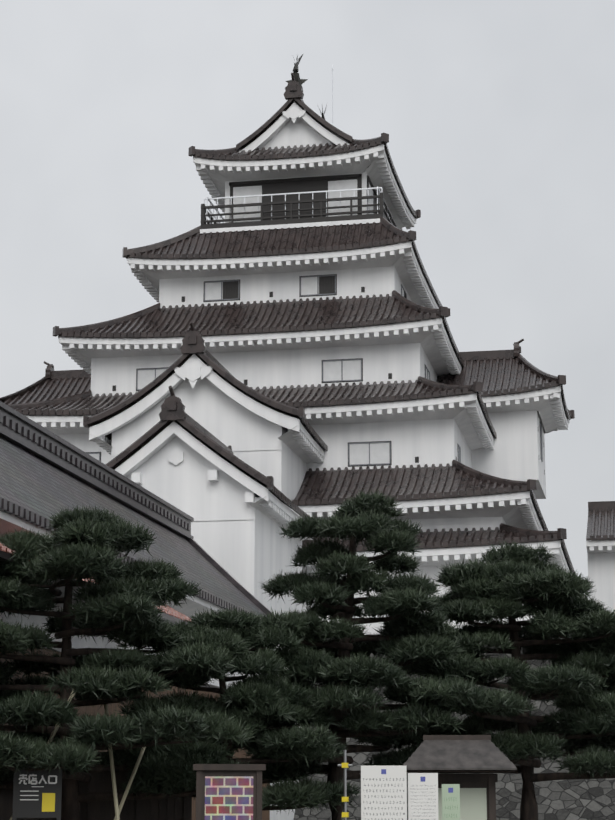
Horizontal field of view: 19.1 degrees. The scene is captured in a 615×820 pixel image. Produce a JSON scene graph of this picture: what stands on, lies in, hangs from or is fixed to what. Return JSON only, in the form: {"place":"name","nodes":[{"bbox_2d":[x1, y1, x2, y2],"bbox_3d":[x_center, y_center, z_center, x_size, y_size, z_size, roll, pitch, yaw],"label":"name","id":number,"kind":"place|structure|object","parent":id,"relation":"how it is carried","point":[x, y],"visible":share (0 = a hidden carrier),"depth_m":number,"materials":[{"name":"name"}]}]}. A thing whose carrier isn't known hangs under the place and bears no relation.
{"place":"outdoors","nodes":[
{"label":"outdoors","id":0,"kind":"place"},
{"bbox_2d":[0,543,191,621],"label":"red corridor pent roof","id":1,"kind":"structure","parent":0,"point":[172,612],"depth_m":42.59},
{"bbox_2d":[0,510,257,687],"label":"wall","id":2,"kind":"structure","parent":0,"point":[9,522],"depth_m":39.48,"materials":[{"name":"white paint"}]},
{"bbox_2d":[0,437,264,616],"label":"roof","id":3,"kind":"structure","parent":2,"relation":"on","point":[34,484],"depth_m":47.02,"materials":[{"name":"grey tile"}]},
{"bbox_2d":[0,647,269,819],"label":"wood cladding","id":4,"kind":"structure","parent":2,"relation":"attached to","point":[112,707],"depth_m":42.06,"materials":[{"name":"brown wood"}]},
{"bbox_2d":[0,401,271,687],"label":"dark corridor trim","id":5,"kind":"structure","parent":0,"point":[20,430],"depth_m":49.19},
{"bbox_2d":[96,605,360,813],"bbox_3d":[-1.444,6.276,33.703,4.640,5.318,5.015,-2,-12,11],"label":"pine tree","id":6,"kind":"object","parent":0,"point":[240,634],"depth_m":33.33,"materials":[{"name":"green plant"}]},
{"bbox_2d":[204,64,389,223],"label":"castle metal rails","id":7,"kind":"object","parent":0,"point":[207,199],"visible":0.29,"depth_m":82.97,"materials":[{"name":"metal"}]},
{"bbox_2d":[0,0,614,599],"label":"sky","id":8,"kind":"structure","parent":0,"point":[498,116],"materials":[{"name":"grey"}]},
{"bbox_2d":[230,489,487,819],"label":"pine","id":9,"kind":"object","parent":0,"point":[375,526],"depth_m":34.98,"materials":[{"name":"green plant"}]},
{"bbox_2d":[294,634,614,819],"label":"castle stone base","id":10,"kind":"object","parent":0,"point":[580,799],"visible":0.02,"depth_m":65.37,"materials":[{"name":"grey stone"}]},
{"bbox_2d":[347,539,614,819],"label":"pine","id":11,"kind":"object","parent":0,"point":[498,585],"depth_m":36.73,"materials":[{"name":"green plant"}]},
{"label":"ground","id":12,"kind":"structure","parent":0,"visible":0},
{"bbox_2d":[12,763,63,819],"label":"sign","id":13,"kind":"object","parent":12,"relation":"on","point":[36,794],"visible":0.94,"depth_m":30.02,"materials":[{"name":"black"}]},
{"bbox_2d":[10,670,145,819],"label":"wooden support poles","id":14,"kind":"object","parent":12,"relation":"on","point":[118,809],"visible":0.36,"depth_m":31.51,"materials":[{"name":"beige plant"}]},
{"bbox_2d":[0,752,191,819],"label":"fence","id":15,"kind":"object","parent":12,"relation":"on","point":[176,808],"visible":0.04,"depth_m":33.54,"materials":[{"name":"black wood"}]},
{"bbox_2d":[0,504,297,819],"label":"pine","id":16,"kind":"object","parent":12,"relation":"on","point":[81,543],"depth_m":31.86,"materials":[{"name":"green plant"}]},
{"bbox_2d":[193,764,265,819],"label":"display board","id":17,"kind":"object","parent":12,"relation":"on","point":[228,791],"visible":1,"depth_m":30.24,"materials":[{"name":"brown wood"}]},
{"bbox_2d":[24,102,577,819],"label":"castle plaster walls","id":18,"kind":"structure","parent":12,"relation":"on","point":[238,516],"depth_m":77.14,"materials":[{"name":"white paint"}]},
{"bbox_2d":[0,73,584,597],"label":"castle roof tiles","id":19,"kind":"object","parent":18,"relation":"on","point":[68,393],"visible":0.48,"depth_m":79.09,"materials":[{"name":"tile"}]},
{"bbox_2d":[286,53,326,119],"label":"roof ornament","id":20,"kind":"object","parent":19,"relation":"on","point":[297,76],"visible":0.38,"depth_m":85.52,"materials":[{"name":"black metal"}]},
{"bbox_2d":[87,179,542,465],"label":"castle shutters","id":21,"kind":"object","parent":18,"relation":"attached to","point":[371,453],"visible":0.5,"depth_m":81.00,"materials":[{"name":"wood"}]},
{"bbox_2d":[86,174,544,498],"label":"dark castle woodwork","id":22,"kind":"object","parent":18,"relation":"attached to","point":[292,210],"visible":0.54,"depth_m":82.87,"materials":[{"name":"black wood"}]},
{"bbox_2d":[338,750,351,819],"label":"scaffold pole","id":23,"kind":"object","parent":12,"relation":"on","point":[345,765],"visible":1,"depth_m":30.19,"materials":[{"name":"silver metal"}]},
{"bbox_2d":[361,766,406,819],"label":"notice board","id":24,"kind":"object","parent":12,"relation":"on","point":[383,792],"visible":1,"depth_m":30.35,"materials":[{"name":"silver metal"}]},
{"bbox_2d":[408,773,438,819],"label":"permit board","id":25,"kind":"object","parent":12,"relation":"on","point":[422,796],"visible":1,"depth_m":30.41,"materials":[{"name":"silver metal"}]},
{"bbox_2d":[442,784,459,819],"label":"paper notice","id":26,"kind":"object","parent":12,"relation":"on","point":[450,801],"visible":1,"depth_m":30.51,"materials":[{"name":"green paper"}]},
{"bbox_2d":[403,735,516,819],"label":"roofed notice board","id":27,"kind":"object","parent":12,"relation":"on","point":[457,754],"visible":0.69,"depth_m":32.10,"materials":[{"name":"grey wood"}]},
{"bbox_2d":[586,540,614,674],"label":"nagaya walls","id":28,"kind":"structure","parent":12,"relation":"on","point":[601,562],"depth_m":87.34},
{"bbox_2d":[586,501,614,540],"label":"roof","id":29,"kind":"structure","parent":28,"relation":"on","point":[601,521],"depth_m":89.29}
]}

